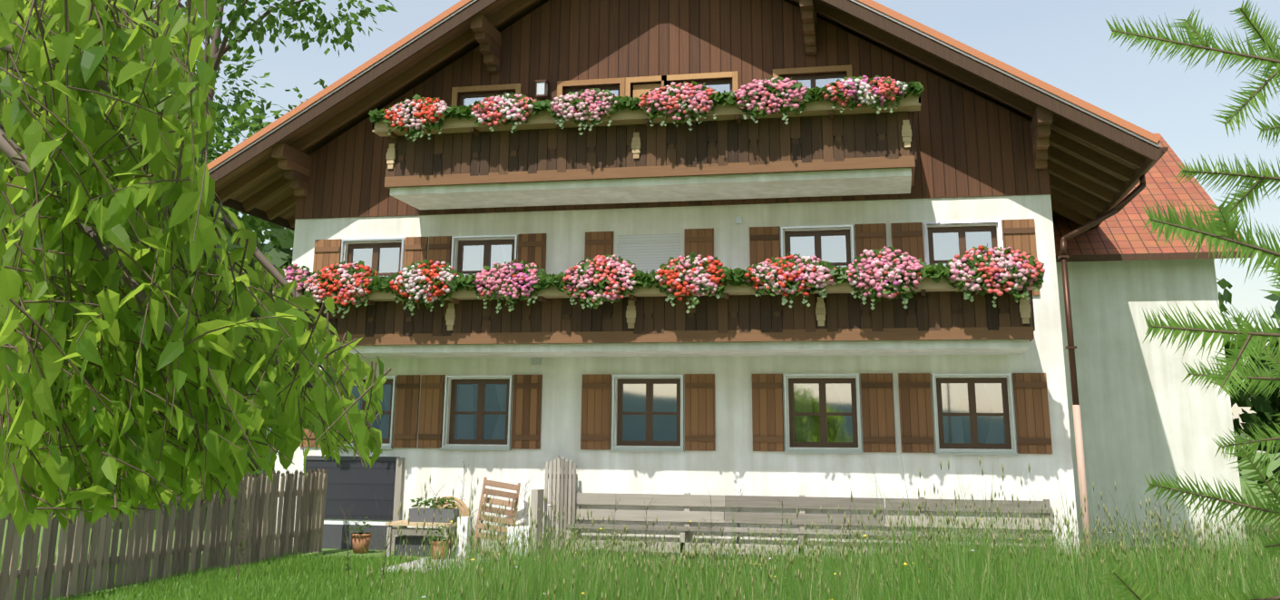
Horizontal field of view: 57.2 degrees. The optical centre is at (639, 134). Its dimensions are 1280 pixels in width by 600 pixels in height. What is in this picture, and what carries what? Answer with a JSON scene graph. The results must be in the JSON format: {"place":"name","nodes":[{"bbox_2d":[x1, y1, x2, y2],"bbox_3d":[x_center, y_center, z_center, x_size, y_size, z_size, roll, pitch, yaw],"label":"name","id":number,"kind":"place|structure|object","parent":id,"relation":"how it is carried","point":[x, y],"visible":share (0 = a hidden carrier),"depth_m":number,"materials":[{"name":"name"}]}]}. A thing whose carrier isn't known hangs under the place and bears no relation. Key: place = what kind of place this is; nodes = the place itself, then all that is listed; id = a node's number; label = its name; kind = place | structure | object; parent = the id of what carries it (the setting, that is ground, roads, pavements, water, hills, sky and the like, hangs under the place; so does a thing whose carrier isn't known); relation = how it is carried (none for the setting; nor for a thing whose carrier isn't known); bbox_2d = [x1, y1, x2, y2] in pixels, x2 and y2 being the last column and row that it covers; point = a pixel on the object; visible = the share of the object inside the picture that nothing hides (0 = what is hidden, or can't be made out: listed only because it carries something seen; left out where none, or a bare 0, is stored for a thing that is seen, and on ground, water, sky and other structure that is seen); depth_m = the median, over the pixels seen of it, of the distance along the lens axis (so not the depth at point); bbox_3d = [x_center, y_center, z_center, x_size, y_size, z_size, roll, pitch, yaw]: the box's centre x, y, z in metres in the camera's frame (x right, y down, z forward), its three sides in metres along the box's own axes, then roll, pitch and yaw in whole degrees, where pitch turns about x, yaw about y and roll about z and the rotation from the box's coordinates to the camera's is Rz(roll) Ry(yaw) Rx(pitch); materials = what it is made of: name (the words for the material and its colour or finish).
{"place":"outdoors","nodes":[
{"label":"outdoors","id":0,"kind":"place"},
{"bbox_2d":[0,550,444,599],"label":"lawn grass","id":1,"kind":"structure","parent":0,"point":[276,576],"depth_m":13.40,"materials":[{"name":"green plant"}]},
{"bbox_2d":[366,550,782,572],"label":"paving","id":2,"kind":"structure","parent":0,"point":[407,564],"depth_m":16.23,"materials":[{"name":"grey stone"}]},
{"bbox_2d":[472,477,520,555],"bbox_3d":[-2.126,5.679,17.410,0.726,1.168,0.433,3,-15,-11],"label":"folded deck chair","id":3,"kind":"object","parent":2,"relation":"on","point":[512,512],"visible":0.71,"depth_m":17.49,"materials":[{"name":"brown wood"}]},
{"bbox_2d":[507,488,544,556],"bbox_3d":[-1.693,5.738,17.389,0.450,0.950,0.340,-3,-15,12],"label":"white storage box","id":4,"kind":"object","parent":2,"relation":"on","point":[537,498],"visible":0.39,"depth_m":17.26,"materials":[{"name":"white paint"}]},
{"bbox_2d":[543,455,577,555],"bbox_3d":[-1.198,5.547,17.627,0.500,1.449,0.060,-3,-15,12],"label":"picket panel upright","id":5,"kind":"object","parent":2,"relation":"on","point":[571,475],"visible":0.75,"depth_m":17.64,"materials":[{"name":"grey wood"}]},
{"bbox_2d":[565,490,1055,562],"bbox_3d":[2.298,5.613,16.725,6.840,0.920,0.480,-3,-15,12],"label":"wooden fence","id":6,"kind":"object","parent":2,"relation":"on","point":[687,501],"depth_m":16.90,"materials":[{"name":"grey wood"}]},
{"bbox_2d":[0,451,1279,599],"bbox_3d":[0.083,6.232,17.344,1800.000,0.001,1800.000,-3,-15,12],"label":"terrain","id":7,"kind":"structure","parent":0,"point":[1273,464],"depth_m":21.12,"materials":[{"name":"green plant"}]},
{"bbox_2d":[0,467,327,599],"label":"picket fence","id":8,"kind":"object","parent":7,"relation":"on","point":[307,532],"visible":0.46,"depth_m":13.99,"materials":[{"name":"grey wood"}]},
{"bbox_2d":[90,447,274,531],"bbox_3d":[-8.260,6.669,22.341,4.717,1.778,1.333,-3,-15,12],"label":"garden hedge","id":9,"kind":"object","parent":7,"relation":"on","point":[259,472],"depth_m":21.73,"materials":[{"name":"green plant"}]},
{"bbox_2d":[0,0,390,537],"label":"plum tree","id":10,"kind":"object","parent":7,"relation":"on","point":[107,308],"visible":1,"depth_m":2.60,"materials":[{"name":"green plant"}]},
{"bbox_2d":[125,0,398,390],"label":"broadleaf tree","id":11,"kind":"object","parent":7,"relation":"on","point":[218,52],"visible":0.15,"depth_m":25.17,"materials":[{"name":"green plant"}]},
{"bbox_2d":[348,516,455,558],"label":"potted plants","id":12,"kind":"object","parent":7,"relation":"on","point":[365,538],"visible":0.67,"depth_m":17.56,"materials":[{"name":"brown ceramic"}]},
{"bbox_2d":[385,496,472,556],"bbox_3d":[-3.100,5.804,17.468,1.160,0.837,0.698,-3,-15,12],"label":"garden bench","id":13,"kind":"object","parent":7,"relation":"on","point":[413,536],"visible":0.83,"depth_m":17.33,"materials":[{"name":"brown wood"}]},
{"bbox_2d":[274,0,1079,562],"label":"farmhouse walls","id":14,"kind":"structure","parent":7,"relation":"on","point":[975,161],"depth_m":18.11,"materials":[{"name":"paint"}]},
{"bbox_2d":[304,455,404,550],"bbox_3d":[-4.538,5.761,18.433,1.680,1.390,0.085,-3,-15,12],"label":"garage door","id":15,"kind":"structure","parent":14,"relation":"attached to","point":[352,481],"depth_m":18.41,"materials":[{"name":"grey metal"}]},
{"bbox_2d":[531,78,742,364],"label":"wall fittings","id":16,"kind":"object","parent":14,"relation":"attached to","point":[542,89],"depth_m":19.33,"materials":[{"name":"silver metal"}]},
{"bbox_2d":[372,91,920,209],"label":"balcony","id":17,"kind":"structure","parent":14,"relation":"attached to","point":[813,149],"depth_m":17.55,"materials":[{"name":"paint"}]},
{"bbox_2d":[368,75,924,141],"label":"geraniums","id":18,"kind":"object","parent":17,"relation":"attached to","point":[585,105],"visible":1,"depth_m":17.18,"materials":[{"name":"pink plant"}]},
{"bbox_2d":[451,64,852,110],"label":"windows","id":19,"kind":"structure","parent":14,"relation":"attached to","point":[623,87],"depth_m":19.16,"materials":[{"name":"orange wood"}]},
{"bbox_2d":[301,270,1042,359],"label":"balcony","id":20,"kind":"structure","parent":14,"relation":"attached to","point":[942,317],"depth_m":16.76,"materials":[{"name":"paint"}]},
{"bbox_2d":[263,243,1045,318],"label":"geraniums","id":21,"kind":"object","parent":20,"relation":"on","point":[1025,269],"visible":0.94,"depth_m":16.47,"materials":[{"name":"pink plant"}]},
{"bbox_2d":[299,372,1052,454],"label":"ground floor windows","id":22,"kind":"structure","parent":14,"relation":"attached to","point":[972,412],"depth_m":17.57,"materials":[{"name":"brown wood"}]},
{"bbox_2d":[312,218,1039,294],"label":"windows","id":23,"kind":"structure","parent":14,"relation":"on","point":[645,252],"depth_m":18.36,"materials":[{"name":"brown wood"}]},
{"bbox_2d":[207,0,1162,230],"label":"roof timber","id":24,"kind":"object","parent":14,"relation":"on","point":[293,161],"visible":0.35,"depth_m":18.91,"materials":[{"name":"brown wood"}]},
{"bbox_2d":[1057,146,1168,562],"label":"gutters and downpipe","id":25,"kind":"object","parent":14,"relation":"attached to","point":[1123,201],"visible":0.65,"depth_m":16.79,"materials":[{"name":"brown"}]},
{"bbox_2d":[234,460,1166,590],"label":"tall weeds","id":26,"kind":"object","parent":7,"relation":"on","point":[346,542],"visible":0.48,"depth_m":14.05,"materials":[{"name":"green plant"}]},
{"bbox_2d":[226,215,1279,488],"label":"trees","id":27,"kind":"object","parent":7,"relation":"on","point":[1265,406],"visible":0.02,"depth_m":23.02,"materials":[{"name":"green plant"}]},
{"bbox_2d":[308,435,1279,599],"bbox_3d":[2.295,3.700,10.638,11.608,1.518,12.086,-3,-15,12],"label":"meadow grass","id":28,"kind":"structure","parent":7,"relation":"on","point":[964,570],"depth_m":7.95,"materials":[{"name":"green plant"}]},
{"bbox_2d":[1052,133,1251,549],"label":"annex building","id":29,"kind":"structure","parent":7,"relation":"on","point":[1145,409],"depth_m":20.46,"materials":[{"name":"paint"}]},
{"bbox_2d":[1069,0,1279,599],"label":"fir tree","id":30,"kind":"object","parent":7,"relation":"on","point":[1216,233],"visible":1,"depth_m":2.11,"materials":[{"name":"green plant"}]},
{"bbox_2d":[214,0,1159,219],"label":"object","id":31,"kind":"object","parent":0,"point":[262,183],"depth_m":19.71,"materials":[{"name":"brown wood"}]},
{"bbox_2d":[153,0,1279,452],"label":"sky","id":32,"kind":"structure","parent":0,"point":[1064,44],"materials":[{"name":"blue"}]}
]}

